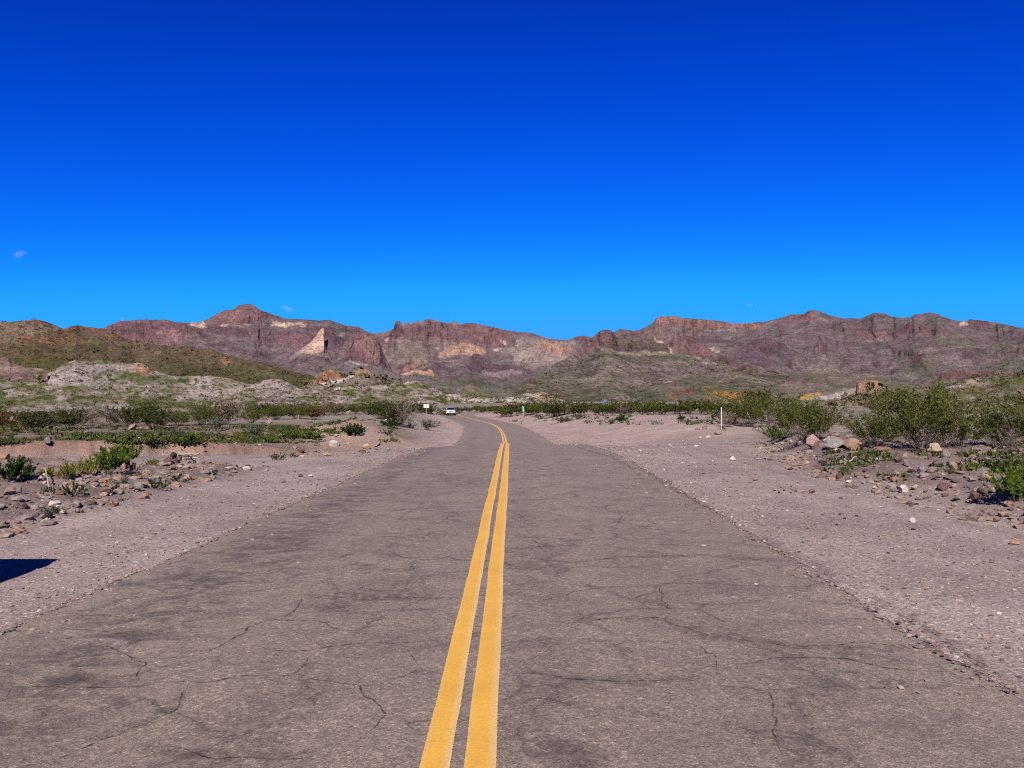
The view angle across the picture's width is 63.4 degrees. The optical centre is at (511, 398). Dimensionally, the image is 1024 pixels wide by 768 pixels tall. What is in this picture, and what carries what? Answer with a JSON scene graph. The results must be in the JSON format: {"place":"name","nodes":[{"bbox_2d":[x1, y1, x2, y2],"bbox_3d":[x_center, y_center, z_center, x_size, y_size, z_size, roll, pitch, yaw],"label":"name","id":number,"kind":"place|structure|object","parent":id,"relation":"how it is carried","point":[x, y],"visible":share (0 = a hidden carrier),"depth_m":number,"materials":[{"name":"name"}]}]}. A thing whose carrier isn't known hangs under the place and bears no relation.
{"place":"outdoors","nodes":[
{"label":"outdoors","id":0,"kind":"place"},
{"bbox_2d":[0,319,313,386],"bbox_3d":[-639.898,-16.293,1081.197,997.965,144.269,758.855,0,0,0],"label":"hills","id":1,"kind":"structure","parent":0,"point":[73,337],"depth_m":874.72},
{"bbox_2d":[0,318,314,386],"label":"hillside scrub","id":2,"kind":"object","parent":1,"relation":"on","point":[184,353],"visible":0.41,"depth_m":858.23,"materials":[{"name":"plant"}]},
{"bbox_2d":[0,360,443,404],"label":"hills","id":3,"kind":"structure","parent":0,"point":[146,380],"depth_m":256.64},
{"bbox_2d":[0,356,47,381],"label":"hills","id":4,"kind":"structure","parent":3,"relation":"on","point":[9,368],"depth_m":258.23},
{"bbox_2d":[0,358,464,404],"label":"hillside scrub","id":5,"kind":"object","parent":3,"relation":"on","point":[220,389],"visible":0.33,"depth_m":253.84,"materials":[{"name":"plant"}]},
{"bbox_2d":[0,386,460,414],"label":"hills","id":6,"kind":"structure","parent":0,"point":[142,395],"depth_m":172.34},
{"bbox_2d":[0,386,461,414],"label":"hillside scrub","id":7,"kind":"object","parent":6,"relation":"on","point":[439,411],"visible":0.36,"depth_m":171.51,"materials":[{"name":"plant"}]},
{"bbox_2d":[103,304,390,372],"bbox_3d":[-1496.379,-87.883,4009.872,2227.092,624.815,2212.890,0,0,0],"label":"mountain range","id":8,"kind":"structure","parent":0,"point":[250,332],"depth_m":3379.89,"materials":[{"name":"stone"}]},
{"bbox_2d":[289,328,330,360],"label":"rock outcrop","id":9,"kind":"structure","parent":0,"point":[316,346],"depth_m":3281.05,"materials":[{"name":"stone"}]},
{"bbox_2d":[256,379,441,402],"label":"hills","id":10,"kind":"structure","parent":0,"point":[410,389],"depth_m":290.46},
{"bbox_2d":[303,368,403,387],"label":"hills","id":11,"kind":"structure","parent":0,"point":[332,375],"depth_m":605.71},
{"bbox_2d":[299,365,407,387],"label":"hillside scrub","id":12,"kind":"object","parent":11,"relation":"on","point":[365,374],"visible":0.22,"depth_m":605.97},
{"bbox_2d":[334,332,397,373],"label":"mountain range","id":13,"kind":"structure","parent":0,"point":[361,346],"depth_m":2627.84,"materials":[{"name":"stone"}]},
{"bbox_2d":[301,360,460,393],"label":"hills","id":14,"kind":"structure","parent":0,"point":[347,367],"depth_m":1470.85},
{"bbox_2d":[253,379,564,403],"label":"hills","id":15,"kind":"structure","parent":0,"point":[419,385],"depth_m":356.18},
{"bbox_2d":[252,378,589,403],"bbox_3d":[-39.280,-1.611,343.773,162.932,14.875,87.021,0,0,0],"label":"hillside scrub","id":16,"kind":"object","parent":15,"relation":"on","point":[522,396],"visible":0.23,"depth_m":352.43,"materials":[{"name":"plant"}]},
{"bbox_2d":[401,369,453,386],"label":"mountain range","id":17,"kind":"structure","parent":0,"point":[430,375],"depth_m":2091.28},
{"bbox_2d":[455,384,493,397],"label":"hills","id":18,"kind":"structure","parent":0,"point":[469,388],"depth_m":650.50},
{"bbox_2d":[422,353,539,396],"bbox_3d":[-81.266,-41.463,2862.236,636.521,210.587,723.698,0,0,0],"label":"mountain range","id":19,"kind":"structure","parent":0,"point":[482,373],"depth_m":2618.70,"materials":[{"name":"stone"}]},
{"bbox_2d":[373,319,590,373],"bbox_3d":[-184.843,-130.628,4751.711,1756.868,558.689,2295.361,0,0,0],"label":"mountain range","id":20,"kind":"structure","parent":0,"point":[415,345],"depth_m":4179.97,"materials":[{"name":"stone"}]},
{"bbox_2d":[0,410,1023,767],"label":"road","id":21,"kind":"structure","parent":0,"point":[388,590],"depth_m":4.97,"materials":[{"name":"asphalt"}]},
{"bbox_2d":[419,413,508,767],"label":"road markings","id":22,"kind":"object","parent":21,"relation":"on","point":[481,748],"visible":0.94,"depth_m":4.67,"materials":[{"name":"yellow paint"}]},
{"bbox_2d":[9,457,1002,758],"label":"road cracks","id":23,"kind":"object","parent":21,"relation":"on","point":[535,673],"visible":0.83,"depth_m":4.80,"materials":[{"name":"black"}]},
{"bbox_2d":[0,402,1023,700],"bbox_3d":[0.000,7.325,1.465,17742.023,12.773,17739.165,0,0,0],"label":"ground","id":24,"kind":"structure","parent":0,"point":[92,528],"depth_m":11.75,"materials":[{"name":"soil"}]},
{"bbox_2d":[0,409,27,428],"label":"shrub","id":25,"kind":"object","parent":24,"relation":"on","point":[7,420],"visible":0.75,"depth_m":48.90,"materials":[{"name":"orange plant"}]},
{"bbox_2d":[0,455,41,481],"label":"green bush","id":26,"kind":"object","parent":24,"relation":"on","point":[15,469],"visible":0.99,"depth_m":13.32,"materials":[{"name":"green plant"}]},
{"bbox_2d":[0,407,73,432],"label":"creosote bush","id":27,"kind":"object","parent":24,"relation":"on","point":[39,419],"visible":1,"depth_m":43.27,"materials":[{"name":"green plant"}]},
{"bbox_2d":[29,465,61,476],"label":"green plant","id":28,"kind":"object","parent":24,"relation":"on","point":[43,471],"visible":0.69,"depth_m":13.78,"materials":[{"name":"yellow plant"}]},
{"bbox_2d":[40,504,70,513],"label":"weed","id":29,"kind":"object","parent":24,"relation":"on","point":[54,508],"visible":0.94,"depth_m":10.59,"materials":[{"name":"green plant"}]},
{"bbox_2d":[30,409,102,428],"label":"creosote bush","id":30,"kind":"object","parent":24,"relation":"on","point":[74,419],"visible":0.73,"depth_m":49.30,"materials":[{"name":"green plant"}]},
{"bbox_2d":[47,459,90,477],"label":"green plant","id":31,"kind":"object","parent":24,"relation":"on","point":[68,470],"visible":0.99,"depth_m":13.61,"materials":[{"name":"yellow plant"}]},
{"bbox_2d":[50,481,87,494],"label":"weed","id":32,"kind":"object","parent":24,"relation":"on","point":[67,489],"visible":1,"depth_m":11.78,"materials":[{"name":"green plant"}]},
{"bbox_2d":[68,404,106,427],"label":"dry bush","id":33,"kind":"object","parent":24,"relation":"on","point":[90,416],"visible":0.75,"depth_m":52.42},
{"bbox_2d":[73,453,107,475],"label":"green plant","id":34,"kind":"object","parent":24,"relation":"on","point":[91,467],"visible":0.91,"depth_m":14.61,"materials":[{"name":"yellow plant"}]},
{"bbox_2d":[86,446,131,473],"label":"green plant","id":35,"kind":"object","parent":24,"relation":"on","point":[113,461],"visible":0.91,"depth_m":15.12,"materials":[{"name":"green plant"}]},
{"bbox_2d":[94,407,132,426],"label":"dry bush","id":36,"kind":"object","parent":24,"relation":"on","point":[115,415],"visible":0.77,"depth_m":55.26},
{"bbox_2d":[96,440,144,460],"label":"green plant","id":37,"kind":"object","parent":24,"relation":"on","point":[121,447],"visible":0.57,"depth_m":17.41,"materials":[{"name":"green plant"}]},
{"bbox_2d":[97,406,143,426],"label":"creosote bush","id":38,"kind":"object","parent":24,"relation":"on","point":[126,411],"visible":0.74,"depth_m":55.34,"materials":[{"name":"green plant"}]},
{"bbox_2d":[123,406,181,428],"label":"creosote bush","id":39,"kind":"object","parent":24,"relation":"on","point":[150,416],"visible":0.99,"depth_m":49.27,"materials":[{"name":"green plant"}]},
{"bbox_2d":[143,477,174,488],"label":"weed","id":40,"kind":"object","parent":24,"relation":"on","point":[151,482],"visible":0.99,"depth_m":13.41,"materials":[{"name":"green plant"}]},
{"bbox_2d":[161,410,201,425],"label":"creosote bush","id":41,"kind":"object","parent":24,"relation":"on","point":[184,417],"visible":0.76,"depth_m":56.48,"materials":[{"name":"green plant"}]},
{"bbox_2d":[172,431,203,440],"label":"green bush","id":42,"kind":"object","parent":24,"relation":"on","point":[191,436],"visible":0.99,"depth_m":27.86,"materials":[{"name":"green plant"}]},
{"bbox_2d":[171,403,229,424],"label":"creosote bush","id":43,"kind":"object","parent":24,"relation":"on","point":[200,412],"visible":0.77,"depth_m":58.61,"materials":[{"name":"green plant"}]},
{"bbox_2d":[0,416,417,444],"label":"ground cover","id":44,"kind":"object","parent":24,"relation":"on","point":[119,437],"visible":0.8,"depth_m":32.68,"materials":[{"name":"green plant"}]},
{"bbox_2d":[199,415,225,430],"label":"sage bush","id":45,"kind":"object","parent":24,"relation":"on","point":[217,424],"visible":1,"depth_m":34.14,"materials":[{"name":"green plant"}]},
{"bbox_2d":[191,400,256,424],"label":"shrub","id":46,"kind":"object","parent":24,"relation":"on","point":[226,415],"visible":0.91,"depth_m":59.47,"materials":[{"name":"plant"}]},
{"bbox_2d":[225,430,251,439],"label":"green bush","id":47,"kind":"object","parent":24,"relation":"on","point":[235,434],"visible":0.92,"depth_m":31.03,"materials":[{"name":"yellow plant"}]},
{"bbox_2d":[233,407,271,422],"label":"creosote bush","id":48,"kind":"object","parent":24,"relation":"on","point":[256,414],"visible":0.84,"depth_m":63.15,"materials":[{"name":"green plant"}]},
{"bbox_2d":[240,423,265,435],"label":"sage bush","id":49,"kind":"object","parent":24,"relation":"on","point":[252,430],"visible":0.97,"depth_m":33.32,"materials":[{"name":"green plant"}]},
{"bbox_2d":[245,402,278,419],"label":"shrub","id":50,"kind":"object","parent":24,"relation":"on","point":[263,406],"visible":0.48,"depth_m":75.86,"materials":[{"name":"green plant"}]},
{"bbox_2d":[248,403,294,419],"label":"creosote bush","id":51,"kind":"object","parent":24,"relation":"on","point":[275,411],"visible":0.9,"depth_m":75.07,"materials":[{"name":"green plant"}]},
{"bbox_2d":[272,430,302,438],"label":"green plant","id":52,"kind":"object","parent":24,"relation":"on","point":[290,434],"visible":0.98,"depth_m":33.85,"materials":[{"name":"green plant"}]},
{"bbox_2d":[279,403,315,418],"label":"creosote bush","id":53,"kind":"object","parent":24,"relation":"on","point":[296,413],"visible":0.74,"depth_m":76.25,"materials":[{"name":"green plant"}]},
{"bbox_2d":[286,401,319,413],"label":"shrub","id":54,"kind":"object","parent":24,"relation":"on","point":[301,405],"visible":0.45,"depth_m":92.99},
{"bbox_2d":[294,430,330,438],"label":"green plant","id":55,"kind":"object","parent":24,"relation":"on","point":[311,434],"visible":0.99,"depth_m":33.93,"materials":[{"name":"green plant"}]},
{"bbox_2d":[299,408,331,419],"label":"shrub","id":56,"kind":"object","parent":24,"relation":"on","point":[317,414],"visible":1,"depth_m":74.18,"materials":[{"name":"orange plant"}]},
{"bbox_2d":[322,400,343,415],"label":"shrub","id":57,"kind":"object","parent":24,"relation":"on","point":[335,409],"visible":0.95,"depth_m":91.19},
{"bbox_2d":[340,422,364,434],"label":"green bush","id":58,"kind":"object","parent":24,"relation":"on","point":[351,429],"visible":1,"depth_m":34.59,"materials":[{"name":"green plant"}]},
{"bbox_2d":[351,401,407,418],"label":"shrub","id":59,"kind":"object","parent":24,"relation":"on","point":[373,410],"visible":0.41,"depth_m":79.94,"materials":[{"name":"green plant"}]},
{"bbox_2d":[380,419,402,427],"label":"green bush","id":60,"kind":"object","parent":24,"relation":"on","point":[392,423],"visible":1,"depth_m":67.56,"materials":[{"name":"green plant"}]},
{"bbox_2d":[374,399,417,421],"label":"shrub","id":61,"kind":"object","parent":24,"relation":"on","point":[385,410],"visible":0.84,"depth_m":71.26,"materials":[{"name":"green plant"}]},
{"bbox_2d":[382,398,424,426],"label":"dry bush","id":62,"kind":"object","parent":24,"relation":"on","point":[404,411],"visible":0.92,"depth_m":71.19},
{"bbox_2d":[413,419,449,429],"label":"shrub","id":63,"kind":"object","parent":24,"relation":"on","point":[427,424],"visible":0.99,"depth_m":75.03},
{"bbox_2d":[0,429,1023,537],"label":"rubble","id":64,"kind":"object","parent":24,"relation":"on","point":[92,481],"visible":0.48,"depth_m":14.02,"materials":[{"name":"stone"}]},
{"bbox_2d":[504,401,524,415],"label":"creosote bush","id":65,"kind":"object","parent":24,"relation":"on","point":[515,409],"visible":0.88,"depth_m":139.27,"materials":[{"name":"green plant"}]},
{"bbox_2d":[536,401,569,417],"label":"creosote bush","id":66,"kind":"object","parent":24,"relation":"on","point":[554,407],"visible":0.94,"depth_m":112.45,"materials":[{"name":"green plant"}]},
{"bbox_2d":[571,402,590,415],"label":"creosote bush","id":67,"kind":"object","parent":24,"relation":"on","point":[576,406],"visible":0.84,"depth_m":103.88,"materials":[{"name":"green plant"}]},
{"bbox_2d":[573,404,592,414],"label":"creosote bush","id":68,"kind":"object","parent":24,"relation":"on","point":[583,410],"visible":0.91,"depth_m":103.43,"materials":[{"name":"green plant"}]},
{"bbox_2d":[601,404,627,415],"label":"creosote bush","id":69,"kind":"object","parent":24,"relation":"on","point":[613,409],"visible":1,"depth_m":95.81,"materials":[{"name":"green plant"}]},
{"bbox_2d":[509,415,727,424],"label":"ground cover","id":70,"kind":"object","parent":24,"relation":"on","point":[688,421],"visible":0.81,"depth_m":59.58,"materials":[{"name":"green plant"}]},
{"bbox_2d":[642,401,672,414],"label":"creosote bush","id":71,"kind":"object","parent":24,"relation":"on","point":[666,408],"visible":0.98,"depth_m":102.11,"materials":[{"name":"green plant"}]},
{"bbox_2d":[683,401,710,413],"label":"creosote bush","id":72,"kind":"object","parent":24,"relation":"on","point":[700,406],"visible":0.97,"depth_m":109.61,"materials":[{"name":"green plant"}]},
{"bbox_2d":[703,405,745,423],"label":"shrub","id":73,"kind":"object","parent":24,"relation":"on","point":[715,413],"visible":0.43,"depth_m":55.22,"materials":[{"name":"green plant"}]},
{"bbox_2d":[708,409,751,426],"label":"dry bush","id":74,"kind":"object","parent":24,"relation":"on","point":[731,417],"visible":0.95,"depth_m":51.87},
{"bbox_2d":[716,393,782,426],"bbox_3d":[14.916,0.749,52.656,4.236,2.283,3.954,0,0,43],"label":"creosote bush","id":75,"kind":"object","parent":24,"relation":"on","point":[748,410],"visible":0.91,"depth_m":52.46,"materials":[{"name":"green plant"}]},
{"bbox_2d":[738,386,804,421],"bbox_3d":[18.415,0.457,60.512,4.854,2.671,4.607,0,0,0],"label":"creosote bush","id":76,"kind":"object","parent":24,"relation":"on","point":[758,394],"visible":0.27,"depth_m":59.67,"materials":[{"name":"green plant"}]},
{"bbox_2d":[738,401,805,439],"bbox_3d":[9.897,0.827,30.770,2.611,1.480,2.491,0,0,-26],"label":"dry bush","id":77,"kind":"object","parent":24,"relation":"on","point":[770,423],"visible":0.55,"depth_m":30.80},
{"bbox_2d":[759,424,792,439],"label":"green bush","id":78,"kind":"object","parent":24,"relation":"on","point":[771,434],"visible":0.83,"depth_m":30.68,"materials":[{"name":"green plant"}]},
{"bbox_2d":[760,389,823,436],"bbox_3d":[9.543,0.478,27.896,1.950,1.670,2.068,0,0,38],"label":"creosote bush","id":79,"kind":"object","parent":24,"relation":"on","point":[786,413],"visible":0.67,"depth_m":27.74,"materials":[{"name":"green plant"}]},
{"bbox_2d":[782,422,816,443],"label":"dry bush","id":80,"kind":"object","parent":24,"relation":"on","point":[802,432],"visible":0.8,"depth_m":23.60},
{"bbox_2d":[774,398,849,438],"bbox_3d":[8.515,0.591,23.530,2.114,1.405,1.826,0,0,19],"label":"creosote bush","id":81,"kind":"object","parent":24,"relation":"on","point":[821,416],"visible":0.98,"depth_m":23.33,"materials":[{"name":"green plant"}]},
{"bbox_2d":[806,434,819,447],"bbox_3d":[7.947,1.157,21.924,0.359,0.397,0.290,5,3,-4],"label":"rock","id":82,"kind":"object","parent":24,"relation":"on","point":[812,440],"visible":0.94,"depth_m":21.86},
{"bbox_2d":[824,436,843,449],"bbox_3d":[7.993,1.126,20.525,0.514,0.380,0.379,1,-1,-26],"label":"rock","id":83,"kind":"object","parent":24,"relation":"on","point":[833,442],"visible":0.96,"depth_m":20.41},
{"bbox_2d":[842,438,863,449],"bbox_3d":[8.389,1.148,20.394,0.514,0.343,0.376,2,-1,17],"label":"rock","id":84,"kind":"object","parent":24,"relation":"on","point":[854,443],"visible":0.88,"depth_m":20.24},
{"bbox_2d":[832,407,904,446],"bbox_3d":[9.425,0.723,21.468,2.163,1.113,2.504,0,0,31],"label":"creosote bush","id":85,"kind":"object","parent":24,"relation":"on","point":[875,430],"visible":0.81,"depth_m":21.24,"materials":[{"name":"green plant"}]},
{"bbox_2d":[855,397,921,413],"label":"shrub","id":86,"kind":"object","parent":24,"relation":"on","point":[884,401],"visible":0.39,"depth_m":102.64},
{"bbox_2d":[892,452,903,462],"bbox_3d":[7.418,1.144,15.930,0.216,0.212,0.152,0,0,-1],"label":"rock","id":87,"kind":"object","parent":24,"relation":"on","point":[897,457],"visible":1,"depth_m":15.88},
{"bbox_2d":[893,382,924,441],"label":"creosote bush","id":88,"kind":"object","parent":24,"relation":"on","point":[907,392],"visible":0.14,"depth_m":21.96,"materials":[{"name":"green plant"}]},
{"bbox_2d":[819,446,1023,487],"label":"ground cover","id":89,"kind":"object","parent":24,"relation":"on","point":[1003,465],"visible":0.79,"depth_m":15.75,"materials":[{"name":"green plant"}]},
{"bbox_2d":[851,381,1003,449],"bbox_3d":[8.941,0.398,18.069,3.041,1.596,2.839,0,0,-18],"label":"creosote bush","id":90,"kind":"object","parent":24,"relation":"on","point":[928,417],"visible":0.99,"depth_m":17.96,"materials":[{"name":"green plant"}]},
{"bbox_2d":[926,443,941,452],"bbox_3d":[9.089,1.074,17.840,0.310,0.233,0.226,0,0,25],"label":"rock","id":91,"kind":"object","parent":24,"relation":"on","point":[935,447],"visible":0.88,"depth_m":17.75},
{"bbox_2d":[905,418,974,447],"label":"dry bush","id":92,"kind":"object","parent":24,"relation":"on","point":[951,438],"visible":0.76,"depth_m":17.98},
{"bbox_2d":[923,379,959,442],"bbox_3d":[11.527,0.338,22.422,0.800,1.806,1.014,0,0,-26],"label":"creosote bush","id":93,"kind":"object","parent":24,"relation":"on","point":[933,381],"visible":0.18,"depth_m":22.46,"materials":[{"name":"green plant"}]},
{"bbox_2d":[937,482,947,490],"bbox_3d":[6.821,1.410,13.117,0.154,0.138,0.219,-3,11,35],"label":"stone","id":94,"kind":"object","parent":24,"relation":"on","point":[942,486],"visible":0.97,"depth_m":13.07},
{"bbox_2d":[936,411,998,446],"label":"creosote bush","id":95,"kind":"object","parent":24,"relation":"on","point":[960,434],"visible":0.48,"depth_m":18.63,"materials":[{"name":"green plant"}]},
{"bbox_2d":[977,487,991,493],"bbox_3d":[6.779,1.332,11.860,0.236,0.123,0.167,0,0,-23],"label":"stone","id":96,"kind":"object","parent":24,"relation":"on","point":[983,490],"visible":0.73,"depth_m":11.78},
{"bbox_2d":[957,406,1023,446],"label":"creosote bush","id":97,"kind":"object","parent":24,"relation":"on","point":[1001,426],"visible":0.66,"depth_m":20.54,"materials":[{"name":"green plant"}]},
{"bbox_2d":[985,461,1023,502],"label":"green bush","id":98,"kind":"object","parent":24,"relation":"on","point":[1014,485],"visible":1,"depth_m":11.11,"materials":[{"name":"green plant"}]},
{"bbox_2d":[985,424,1023,452],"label":"dry bush","id":99,"kind":"object","parent":24,"relation":"on","point":[1010,439],"visible":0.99,"depth_m":15.72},
{"bbox_2d":[992,403,1023,437],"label":"creosote bush","id":100,"kind":"object","parent":24,"relation":"on","point":[1018,411],"visible":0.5,"depth_m":21.26,"materials":[{"name":"green plant"}]},
{"bbox_2d":[0,0,1023,339],"label":"sky","id":101,"kind":"structure","parent":0,"point":[552,169],"materials":[{"name":"blue"}]},
{"bbox_2d":[512,329,796,401],"bbox_3d":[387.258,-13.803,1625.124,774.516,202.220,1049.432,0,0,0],"label":"mesa","id":102,"kind":"structure","parent":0,"point":[607,345],"depth_m":1269.54,"materials":[{"name":"stone"}]},
{"bbox_2d":[512,354,791,401],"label":"hillside scrub","id":103,"kind":"object","parent":102,"relation":"on","point":[653,383],"visible":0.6,"depth_m":1234.73,"materials":[{"name":"plant"}]},
{"bbox_2d":[733,338,798,368],"bbox_3d":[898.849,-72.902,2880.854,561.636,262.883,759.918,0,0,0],"label":"hill","id":104,"kind":"structure","parent":0,"point":[765,353],"depth_m":2748.14,"materials":[{"name":"stone"}]},
{"bbox_2d":[613,310,1023,372],"bbox_3d":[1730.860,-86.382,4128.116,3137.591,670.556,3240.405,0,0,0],"label":"mountain range","id":105,"kind":"structure","parent":0,"point":[882,342],"depth_m":3640.53,"materials":[{"name":"stone"}]},
{"bbox_2d":[766,338,883,386],"bbox_3d":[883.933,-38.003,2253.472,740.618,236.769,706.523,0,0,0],"label":"hill","id":106,"kind":"structure","parent":0,"point":[821,360],"depth_m":2056.76,"materials":[{"name":"stone"}]},
{"bbox_2d":[829,380,892,405],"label":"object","id":107,"kind":"structure","parent":0,"point":[860,385],"depth_m":244.44,"materials":[{"name":"stone"}]},
{"bbox_2d":[823,382,916,405],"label":"hillside scrub","id":108,"kind":"object","parent":107,"relation":"on","point":[855,395],"visible":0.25,"depth_m":240.83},
{"bbox_2d":[769,370,1023,401],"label":"hill","id":109,"kind":"structure","parent":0,"point":[826,392],"depth_m":975.75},
{"bbox_2d":[877,335,1023,383],"bbox_3d":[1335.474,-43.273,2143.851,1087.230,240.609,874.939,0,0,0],"label":"hill","id":110,"kind":"structure","parent":0,"point":[1006,354],"depth_m":1998.78,"materials":[{"name":"stone"}]},
{"bbox_2d":[885,374,1023,414],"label":"hills","id":111,"kind":"structure","parent":0,"point":[978,385],"depth_m":123.46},
{"bbox_2d":[868,370,1023,414],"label":"hillside scrub","id":112,"kind":"object","parent":111,"relation":"on","point":[1020,400],"visible":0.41,"depth_m":120.22,"materials":[{"name":"plant"}]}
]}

